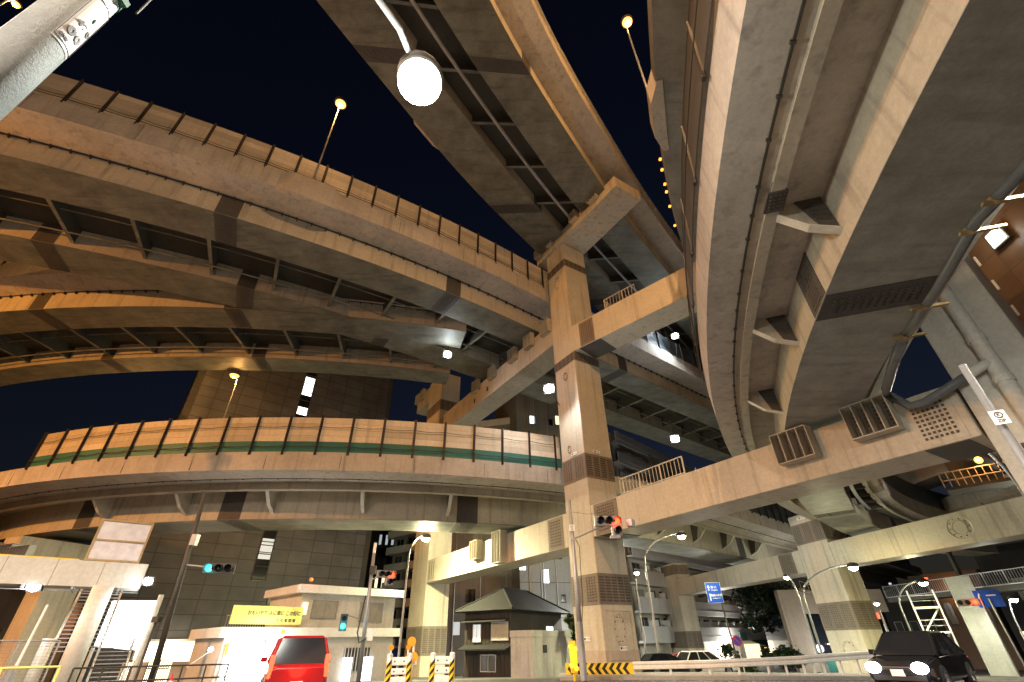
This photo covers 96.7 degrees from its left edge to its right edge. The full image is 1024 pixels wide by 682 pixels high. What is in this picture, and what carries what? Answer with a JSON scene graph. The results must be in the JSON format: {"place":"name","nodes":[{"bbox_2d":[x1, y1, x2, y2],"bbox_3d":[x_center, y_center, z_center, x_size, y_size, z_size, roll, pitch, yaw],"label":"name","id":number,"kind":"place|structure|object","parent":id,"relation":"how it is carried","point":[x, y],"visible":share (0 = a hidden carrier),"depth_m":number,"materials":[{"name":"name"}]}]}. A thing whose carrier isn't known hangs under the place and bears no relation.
{"place":"outdoors","nodes":[
{"label":"outdoors","id":0,"kind":"place"},
{"bbox_2d":[374,677,559,681],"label":"pavement","id":1,"kind":"structure","parent":0,"point":[489,679],"depth_m":30.64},
{"bbox_2d":[0,0,1023,627],"label":"sky","id":2,"kind":"structure","parent":0,"point":[272,72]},
{"bbox_2d":[350,645,1023,681],"bbox_3d":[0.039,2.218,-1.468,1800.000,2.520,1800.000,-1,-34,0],"label":"ground","id":3,"kind":"structure","parent":0,"point":[982,675],"depth_m":27.93,"materials":[{"name":"asphalt"}]},
{"bbox_2d":[3,605,48,681],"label":"lamp pole","id":4,"kind":"object","parent":3,"relation":"on","point":[10,675],"visible":1,"depth_m":17.80,"materials":[{"name":"metal"}]},
{"bbox_2d":[0,640,60,681],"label":"pipe fence","id":5,"kind":"object","parent":3,"relation":"on","point":[15,651],"visible":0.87,"depth_m":19.05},
{"bbox_2d":[0,666,60,681],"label":"pipe fence","id":6,"kind":"object","parent":3,"relation":"on","point":[36,667],"visible":1,"depth_m":14.11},
{"bbox_2d":[0,586,90,681],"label":"brick building","id":7,"kind":"structure","parent":3,"relation":"on","point":[11,600],"depth_m":40.62,"materials":[{"name":"brick"}]},
{"bbox_2d":[0,536,121,681],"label":"viaduct pier","id":8,"kind":"structure","parent":3,"relation":"on","point":[28,615],"depth_m":38.02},
{"bbox_2d":[0,0,151,120],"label":"utility pole","id":9,"kind":"object","parent":3,"relation":"on","point":[41,41],"visible":1,"depth_m":3.20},
{"bbox_2d":[375,0,443,104],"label":"street lamp","id":10,"kind":"object","parent":9,"relation":"attached to","point":[420,77],"visible":1,"depth_m":8.13,"materials":[{"name":"glass"}]},
{"bbox_2d":[0,518,154,681],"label":"footbridge","id":11,"kind":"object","parent":3,"relation":"on","point":[115,542],"visible":0.94,"depth_m":24.61,"materials":[{"name":"concrete"}]},
{"bbox_2d":[25,584,43,591],"bbox_3d":[-24.962,12.806,23.839,0.660,0.594,0.581,8,-35,-14],"label":"floodlight","id":12,"kind":"object","parent":11,"relation":"attached to","point":[34,588],"visible":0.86,"depth_m":23.65,"materials":[{"name":"glass"}]},
{"bbox_2d":[142,576,155,585],"bbox_3d":[-20.669,13.738,26.026,0.598,0.494,0.742,-1,-34,0],"label":"floodlight","id":13,"kind":"object","parent":11,"relation":"attached to","point":[148,580],"visible":1,"depth_m":25.79,"materials":[{"name":"metal"}]},
{"bbox_2d":[77,595,163,681],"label":"lit panel","id":14,"kind":"object","parent":3,"relation":"on","point":[131,620],"visible":0.85,"depth_m":29.99,"materials":[{"name":"white"}]},
{"bbox_2d":[67,663,228,681],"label":"pipe fence","id":15,"kind":"object","parent":3,"relation":"on","point":[155,674],"visible":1,"depth_m":18.14,"materials":[{"name":"metal"}]},
{"bbox_2d":[117,659,188,681],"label":"fence wall","id":16,"kind":"structure","parent":3,"relation":"on","point":[162,672],"depth_m":34.69,"materials":[{"name":"beige"}]},
{"bbox_2d":[134,493,236,681],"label":"traffic light","id":17,"kind":"object","parent":3,"relation":"on","point":[217,568],"visible":1,"depth_m":23.82,"materials":[{"name":"metal"}]},
{"bbox_2d":[76,370,393,681],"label":"tiled tower","id":18,"kind":"structure","parent":3,"relation":"on","point":[267,560],"depth_m":62.30,"materials":[{"name":"tile"}]},
{"bbox_2d":[260,545,272,551],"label":"lit window","id":19,"kind":"structure","parent":18,"relation":"in","point":[263,548],"depth_m":60.83,"materials":[{"name":"white"}]},
{"bbox_2d":[302,386,312,396],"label":"lit window","id":20,"kind":"structure","parent":18,"relation":"in","point":[308,389],"depth_m":73.85,"materials":[{"name":"white"}]},
{"bbox_2d":[304,377,314,386],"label":"lit window","id":21,"kind":"structure","parent":18,"relation":"in","point":[308,380],"depth_m":74.79,"materials":[{"name":"white"}]},
{"bbox_2d":[183,578,403,681],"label":"police box","id":22,"kind":"object","parent":3,"relation":"on","point":[310,609],"visible":0.64,"depth_m":35.06,"materials":[{"name":"white paint"}]},
{"bbox_2d":[216,645,249,681],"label":"window","id":23,"kind":"structure","parent":22,"relation":"in","point":[236,656],"depth_m":30.74,"materials":[{"name":"white paint"}]},
{"bbox_2d":[242,645,274,681],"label":"window","id":24,"kind":"structure","parent":22,"relation":"in","point":[254,669],"depth_m":31.58,"materials":[{"name":"glass"}]},
{"bbox_2d":[310,600,338,618],"bbox_3d":[-14.832,21.281,36.059,0.100,1.270,2.120,-29,-43,36],"label":"window","id":25,"kind":"structure","parent":22,"relation":"in","point":[321,609],"depth_m":36.04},
{"bbox_2d":[341,647,369,671],"bbox_3d":[-12.345,25.253,36.101,0.100,1.620,2.320,-29,-43,36],"label":"window","id":26,"kind":"structure","parent":22,"relation":"in","point":[353,649],"depth_m":36.08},
{"bbox_2d":[358,602,383,622],"bbox_3d":[-11.897,22.949,38.474,0.100,1.470,2.220,-29,-43,36],"label":"window","id":27,"kind":"structure","parent":22,"relation":"in","point":[375,614],"depth_m":38.61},
{"bbox_2d":[260,635,330,681],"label":"car","id":28,"kind":"object","parent":3,"relation":"on","point":[299,659],"visible":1,"depth_m":13.30,"materials":[{"name":"red metal"}]},
{"bbox_2d":[338,543,395,681],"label":"traffic light","id":29,"kind":"object","parent":3,"relation":"on","point":[388,576],"visible":1,"depth_m":27.10,"materials":[{"name":"white paint"}]},
{"bbox_2d":[364,530,394,588],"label":"dark office block","id":30,"kind":"structure","parent":3,"relation":"on","point":[381,540],"depth_m":96.96,"materials":[{"name":"glass"}]},
{"bbox_2d":[384,653,412,681],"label":"barricade","id":31,"kind":"object","parent":3,"relation":"on","point":[397,661],"visible":1,"depth_m":17.06,"materials":[{"name":"white paint"}]},
{"bbox_2d":[381,531,416,667],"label":"balcony flats","id":32,"kind":"structure","parent":3,"relation":"on","point":[400,549],"depth_m":77.49,"materials":[{"name":"grey concrete"}]},
{"bbox_2d":[394,533,430,676],"bbox_3d":[-8.761,22.876,40.210,0.982,11.216,2.684,-26,-41,33],"label":"street lamp","id":33,"kind":"object","parent":3,"relation":"on","point":[425,537],"visible":0.9,"depth_m":39.55,"materials":[{"name":"metal"}]},
{"bbox_2d":[408,637,417,681],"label":"delineator","id":34,"kind":"object","parent":3,"relation":"on","point":[411,641],"visible":0.76,"depth_m":17.86,"materials":[{"name":"white paint"}]},
{"bbox_2d":[429,652,454,681],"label":"barricade","id":35,"kind":"object","parent":3,"relation":"on","point":[440,660],"visible":1,"depth_m":17.28,"materials":[{"name":"white paint"}]},
{"bbox_2d":[444,417,511,674],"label":"grey block","id":36,"kind":"structure","parent":3,"relation":"on","point":[464,593],"depth_m":66.58,"materials":[{"name":"concrete"}]},
{"bbox_2d":[453,621,460,635],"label":"window","id":37,"kind":"structure","parent":36,"relation":"in","point":[456,624],"depth_m":64.66,"materials":[{"name":"glass"}]},
{"bbox_2d":[455,587,569,677],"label":"wooden house","id":38,"kind":"structure","parent":3,"relation":"on","point":[492,620],"depth_m":40.19,"materials":[{"name":"brown wood"}]},
{"bbox_2d":[472,624,480,641],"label":"window","id":39,"kind":"structure","parent":38,"relation":"in","point":[476,635],"depth_m":40.25,"materials":[{"name":"white"}]},
{"bbox_2d":[480,654,495,671],"bbox_3d":[-2.017,27.274,38.520,1.620,1.220,0.080,-20,-38,26],"label":"window","id":40,"kind":"structure","parent":38,"relation":"in","point":[487,661],"depth_m":38.53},
{"bbox_2d":[491,621,508,640],"bbox_3d":[-1.059,25.017,39.257,1.770,1.370,0.080,-20,-38,26],"label":"window","id":41,"kind":"structure","parent":38,"relation":"in","point":[499,630],"depth_m":39.23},
{"bbox_2d":[495,393,573,630],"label":"grey block","id":42,"kind":"structure","parent":3,"relation":"on","point":[550,580],"depth_m":64.84,"materials":[{"name":"concrete"}]},
{"bbox_2d":[542,569,549,583],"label":"window","id":43,"kind":"structure","parent":42,"relation":"in","point":[546,571],"depth_m":63.38,"materials":[{"name":"glass"}]},
{"bbox_2d":[510,630,571,677],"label":"concrete shed","id":44,"kind":"structure","parent":3,"relation":"on","point":[539,653],"depth_m":33.92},
{"bbox_2d":[519,651,528,677],"bbox_3d":[0.883,23.499,32.849,0.800,1.850,0.030,-20,-38,26],"label":"door","id":45,"kind":"structure","parent":44,"relation":"in","point":[523,655],"depth_m":32.92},
{"bbox_2d":[563,614,575,640],"bbox_3d":[5.042,24.268,36.374,1.752,4.339,1.792,-23,-39,30],"label":"street tree","id":46,"kind":"object","parent":3,"relation":"on","point":[569,620],"visible":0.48,"depth_m":36.97,"materials":[{"name":"green plant"}]},
{"bbox_2d":[568,641,578,680],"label":"warning beacon","id":47,"kind":"object","parent":3,"relation":"on","point":[573,657],"visible":0.97,"depth_m":22.75,"materials":[{"name":"yellow"}]},
{"bbox_2d":[568,500,635,681],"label":"traffic light","id":48,"kind":"object","parent":3,"relation":"on","point":[614,523],"visible":1,"depth_m":21.60,"materials":[{"name":"metal"}]},
{"bbox_2d":[633,570,646,653],"bbox_3d":[10.426,22.109,36.138,0.485,7.202,1.270,-10,-35,13],"label":"street lamp","id":49,"kind":"object","parent":3,"relation":"on","point":[636,572],"visible":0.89,"depth_m":36.04,"materials":[{"name":"metal"}]},
{"bbox_2d":[644,531,685,652],"bbox_3d":[12.895,20.498,36.248,4.081,9.936,0.850,-1,-34,0],"label":"street lamp","id":50,"kind":"object","parent":3,"relation":"on","point":[680,535],"visible":0.89,"depth_m":37.02,"materials":[{"name":"metal"}]},
{"bbox_2d":[640,653,702,671],"bbox_3d":[10.780,22.348,31.428,4.432,1.347,2.110,5,-34,-10],"label":"parked car","id":51,"kind":"object","parent":3,"relation":"on","point":[658,657],"visible":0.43,"depth_m":30.93,"materials":[{"name":"black metal"}]},
{"bbox_2d":[608,430,768,658],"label":"balcony flats","id":52,"kind":"structure","parent":3,"relation":"on","point":[629,456],"depth_m":79.48,"materials":[{"name":"grey concrete"}]},
{"bbox_2d":[677,650,737,671],"bbox_3d":[14.345,24.056,33.994,4.732,1.547,2.160,8,-35,-14],"label":"parked car","id":53,"kind":"object","parent":3,"relation":"on","point":[695,655],"visible":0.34,"depth_m":33.51,"materials":[{"name":"white metal"}]},
{"bbox_2d":[403,176,1023,676],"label":"viaduct pier","id":54,"kind":"structure","parent":3,"relation":"on","point":[861,442],"depth_m":31.02,"materials":[{"name":"beige concrete"}]},
{"bbox_2d":[0,263,466,385],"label":"viaduct deck","id":55,"kind":"structure","parent":54,"relation":"on","point":[56,324],"depth_m":47.77,"materials":[{"name":"concrete"}]},
{"bbox_2d":[442,346,451,358],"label":"floodlight","id":56,"kind":"object","parent":55,"relation":"attached to","point":[447,354],"visible":0.98,"depth_m":47.56,"materials":[{"name":"metal"}]},
{"bbox_2d":[0,92,731,462],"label":"viaduct deck","id":57,"kind":"structure","parent":54,"relation":"on","point":[96,194],"depth_m":37.55,"materials":[{"name":"concrete"}]},
{"bbox_2d":[0,0,22,8],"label":"street lamp","id":58,"kind":"object","parent":57,"relation":"on","point":[16,4],"visible":1,"depth_m":33.84,"materials":[{"name":"glass"}]},
{"bbox_2d":[32,73,548,288],"bbox_3d":[-17.787,-13.190,37.131,52.538,2.950,3.048,16,-37,-24],"label":"noise barrier","id":59,"kind":"object","parent":57,"relation":"on","point":[96,98],"visible":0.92,"depth_m":35.39,"materials":[{"name":"metal"}]},
{"bbox_2d":[312,96,347,179],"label":"street lamp","id":60,"kind":"object","parent":57,"relation":"on","point":[341,102],"visible":0.98,"depth_m":41.16,"materials":[{"name":"metal"}]},
{"bbox_2d":[641,331,702,369],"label":"noise barrier","id":61,"kind":"object","parent":57,"relation":"on","point":[667,344],"visible":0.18,"depth_m":59.66,"materials":[{"name":"metal"}]},
{"bbox_2d":[0,452,922,590],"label":"viaduct deck","id":62,"kind":"structure","parent":54,"relation":"on","point":[77,501],"depth_m":37.19,"materials":[{"name":"concrete"}]},
{"bbox_2d":[223,370,240,417],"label":"street lamp","id":63,"kind":"object","parent":62,"relation":"on","point":[236,374],"visible":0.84,"depth_m":51.74,"materials":[{"name":"metal"}]},
{"bbox_2d":[24,415,560,470],"bbox_3d":[-17.125,8.201,36.396,42.784,3.150,4.061,1,-34,-3],"label":"noise barrier","id":64,"kind":"object","parent":62,"relation":"on","point":[260,433],"visible":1,"depth_m":35.55,"materials":[{"name":"metal"}]},
{"bbox_2d":[648,454,910,564],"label":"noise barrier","id":65,"kind":"object","parent":62,"relation":"on","point":[776,511],"visible":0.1,"depth_m":52.86,"materials":[{"name":"metal"}]},
{"bbox_2d":[317,0,700,354],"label":"viaduct deck","id":66,"kind":"structure","parent":54,"relation":"on","point":[513,130],"depth_m":37.66,"materials":[{"name":"concrete"}]},
{"bbox_2d":[543,383,559,405],"bbox_3d":[3.474,4.665,38.317,0.924,0.822,3.524,-10,-35,14],"label":"floodlight","id":67,"kind":"object","parent":54,"relation":"attached to","point":[549,388],"visible":0.98,"depth_m":36.98,"materials":[{"name":"metal"}]},
{"bbox_2d":[603,284,635,308],"bbox_3d":[9.784,-3.344,39.164,3.065,1.085,2.094,-29,-43,35],"label":"balustrade","id":68,"kind":"object","parent":54,"relation":"on","point":[607,303],"visible":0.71,"depth_m":38.83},
{"bbox_2d":[619,456,685,494],"bbox_3d":[9.632,8.879,29.252,2.245,1.085,5.392,18,-38,-27],"label":"balustrade","id":69,"kind":"object","parent":54,"relation":"on","point":[640,483],"visible":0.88,"depth_m":28.83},
{"bbox_2d":[670,422,679,442],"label":"floodlight","id":70,"kind":"object","parent":54,"relation":"attached to","point":[674,438],"visible":1,"depth_m":48.98,"materials":[{"name":"glass"}]},
{"bbox_2d":[646,0,718,261],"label":"viaduct deck","id":71,"kind":"structure","parent":54,"relation":"on","point":[667,19],"depth_m":25.37,"materials":[{"name":"concrete"}]},
{"bbox_2d":[621,14,646,87],"bbox_3d":[8.635,-19.148,30.802,0.950,11.679,0.950,-1,-34,0],"label":"street lamp","id":72,"kind":"object","parent":71,"relation":"on","point":[626,21],"visible":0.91,"depth_m":33.48,"materials":[{"name":"metal"}]},
{"bbox_2d":[939,284,1023,422],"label":"rain pipe","id":73,"kind":"object","parent":54,"relation":"attached to","point":[1004,378],"visible":0.5,"depth_m":16.54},
{"bbox_2d":[559,672,872,680],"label":"median","id":74,"kind":"object","parent":3,"relation":"on","point":[724,676],"visible":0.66,"depth_m":23.68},
{"bbox_2d":[565,662,633,674],"bbox_3d":[4.769,18.033,24.767,3.651,0.854,0.166,-6,-34,7],"label":"chevron board","id":75,"kind":"object","parent":74,"relation":"on","point":[608,668],"visible":0.79,"depth_m":24.75,"materials":[{"name":"yellow paint"}]},
{"bbox_2d":[633,651,878,674],"bbox_3d":[14.103,17.573,24.380,15.113,1.477,1.926,1,-34,-4],"label":"guard rail","id":76,"kind":"object","parent":74,"relation":"on","point":[785,661],"visible":0.74,"depth_m":24.02,"materials":[{"name":"metal"}]},
{"bbox_2d":[705,582,741,671],"bbox_3d":[16.803,22.800,36.301,1.277,6.290,0.227,-12,-35,16],"label":"road sign","id":77,"kind":"object","parent":3,"relation":"on","point":[714,592],"visible":1,"depth_m":37.48,"materials":[{"name":"metal"}]},
{"bbox_2d":[716,643,742,658],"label":"street tree","id":78,"kind":"object","parent":3,"relation":"on","point":[727,650],"visible":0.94,"depth_m":67.30,"materials":[{"name":"green plant"}]},
{"bbox_2d":[732,635,744,671],"bbox_3d":[16.426,22.576,32.688,0.680,2.440,0.122,-14,-36,18],"label":"road sign","id":79,"kind":"object","parent":3,"relation":"on","point":[736,640],"visible":0.94,"depth_m":33.10,"materials":[{"name":"metal"}]},
{"bbox_2d":[736,666,762,672],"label":"hedge","id":80,"kind":"object","parent":3,"relation":"on","point":[751,669],"visible":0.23,"depth_m":46.52,"materials":[{"name":"green plant"}]},
{"bbox_2d":[731,581,793,633],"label":"street tree","id":81,"kind":"object","parent":3,"relation":"on","point":[760,598],"visible":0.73,"depth_m":71.30,"materials":[{"name":"green plant"}]},
{"bbox_2d":[760,642,806,671],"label":"street tree","id":82,"kind":"object","parent":3,"relation":"on","point":[783,651],"visible":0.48,"depth_m":58.37,"materials":[{"name":"green plant"}]},
{"bbox_2d":[783,574,823,672],"bbox_3d":[24.218,23.323,37.817,0.550,7.189,1.478,-1,-34,0],"label":"street lamp","id":83,"kind":"object","parent":3,"relation":"on","point":[786,576],"visible":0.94,"depth_m":37.36,"materials":[{"name":"metal"}]},
{"bbox_2d":[762,581,891,671],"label":"building","id":84,"kind":"structure","parent":3,"relation":"on","point":[788,624],"depth_m":64.69,"materials":[{"name":"white concrete"}]},
{"bbox_2d":[803,562,858,672],"bbox_3d":[26.631,22.161,36.607,4.963,7.721,0.869,-9,-34,12],"label":"street lamp","id":85,"kind":"object","parent":3,"relation":"on","point":[853,566],"visible":0.96,"depth_m":37.82,"materials":[{"name":"metal"}]},
{"bbox_2d":[661,496,1023,672],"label":"viaduct pier","id":86,"kind":"structure","parent":3,"relation":"on","point":[848,616],"depth_m":43.60,"materials":[{"name":"concrete"}]},
{"bbox_2d":[696,0,1023,556],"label":"viaduct deck","id":87,"kind":"structure","parent":86,"relation":"on","point":[861,160],"depth_m":11.37,"materials":[{"name":"concrete"}]},
{"bbox_2d":[680,0,713,385],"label":"net fence","id":88,"kind":"object","parent":87,"relation":"on","point":[696,45],"visible":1,"depth_m":13.71,"materials":[{"name":"grey"}]},
{"bbox_2d":[881,475,948,509],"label":"noise barrier","id":89,"kind":"object","parent":87,"relation":"on","point":[917,493],"visible":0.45,"depth_m":48.97,"materials":[{"name":"stone"}]},
{"bbox_2d":[881,160,1023,409],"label":"drain pipe","id":90,"kind":"object","parent":87,"relation":"hanging from","point":[972,228],"visible":0.92,"depth_m":13.09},
{"bbox_2d":[938,454,1014,494],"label":"inspection walkway","id":91,"kind":"structure","parent":87,"relation":"attached to","point":[979,473],"depth_m":32.47,"materials":[{"name":"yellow metal"}]},
{"bbox_2d":[940,474,1021,512],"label":"viaduct deck","id":92,"kind":"structure","parent":87,"relation":"on","point":[954,503],"depth_m":47.41,"materials":[{"name":"concrete"}]},
{"bbox_2d":[896,450,1004,489],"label":"viaduct deck","id":93,"kind":"structure","parent":92,"relation":"on","point":[928,478],"depth_m":51.41,"materials":[{"name":"concrete"}]},
{"bbox_2d":[898,578,927,630],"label":"street lamp","id":94,"kind":"object","parent":3,"relation":"on","point":[922,581],"visible":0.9,"depth_m":45.60,"materials":[{"name":"metal"}]},
{"bbox_2d":[881,589,949,637],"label":"dark city block","id":95,"kind":"structure","parent":3,"relation":"on","point":[895,618],"depth_m":72.25,"materials":[{"name":"black"}]},
{"bbox_2d":[909,621,920,630],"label":"window","id":96,"kind":"structure","parent":95,"relation":"in","point":[914,624],"depth_m":71.47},
{"bbox_2d":[865,631,976,681],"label":"car","id":97,"kind":"object","parent":3,"relation":"on","point":[921,656],"visible":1,"depth_m":14.14,"materials":[{"name":"black metal"}]},
{"bbox_2d":[882,551,1023,602],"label":"footbridge","id":98,"kind":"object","parent":3,"relation":"on","point":[1004,588],"visible":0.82,"depth_m":52.00,"materials":[{"name":"white"}]},
{"bbox_2d":[906,576,1017,675],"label":"stair tower","id":99,"kind":"structure","parent":3,"relation":"on","point":[992,651],"depth_m":45.90,"materials":[{"name":"white paint"}]},
{"bbox_2d":[921,569,1023,669],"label":"brick building","id":100,"kind":"structure","parent":3,"relation":"on","point":[960,630],"depth_m":63.00,"materials":[{"name":"brick"}]},
{"bbox_2d":[942,602,960,624],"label":"window","id":101,"kind":"structure","parent":100,"relation":"in","point":[948,608],"depth_m":64.44,"materials":[{"name":"glass"}]},
{"bbox_2d":[954,595,1020,676],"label":"traffic light","id":102,"kind":"object","parent":3,"relation":"on","point":[969,602],"visible":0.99,"depth_m":42.59,"materials":[{"name":"grey metal"}]},
{"bbox_2d":[958,364,1023,468],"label":"sign post","id":103,"kind":"object","parent":3,"relation":"on","point":[1000,419],"visible":1,"depth_m":5.57,"materials":[{"name":"metal"}]},
{"bbox_2d":[969,180,1023,323],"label":"brown tower","id":104,"kind":"structure","parent":3,"relation":"on","point":[997,256],"depth_m":29.22,"materials":[{"name":"tile"}]},
{"bbox_2d":[972,589,1023,664],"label":"road sign","id":105,"kind":"object","parent":3,"relation":"on","point":[993,599],"visible":0.83,"depth_m":42.88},
{"bbox_2d":[973,541,1023,651],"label":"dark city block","id":106,"kind":"structure","parent":3,"relation":"on","point":[1009,555],"depth_m":57.64,"materials":[{"name":"concrete"}]},
{"bbox_2d":[992,579,1018,601],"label":"window","id":107,"kind":"structure","parent":106,"relation":"in","point":[1004,595],"depth_m":58.03,"materials":[{"name":"glass"}]},
{"bbox_2d":[1010,577,1023,600],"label":"window","id":108,"kind":"structure","parent":106,"relation":"in","point":[1021,593],"depth_m":56.60,"materials":[{"name":"glass"}]},
{"bbox_2d":[988,453,1023,497],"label":"street lamp","id":109,"kind":"object","parent":3,"relation":"on","point":[1000,463],"visible":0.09,"depth_m":20.33,"materials":[{"name":"metal"}]},
{"bbox_2d":[1007,595,1023,637],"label":"street lamp","id":110,"kind":"object","parent":3,"relation":"on","point":[1012,598],"visible":1,"depth_m":43.74,"materials":[{"name":"metal"}]},
{"bbox_2d":[721,681,1023,681],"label":"cycle lane","id":111,"kind":"structure","parent":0,"point":[847,681],"depth_m":20.61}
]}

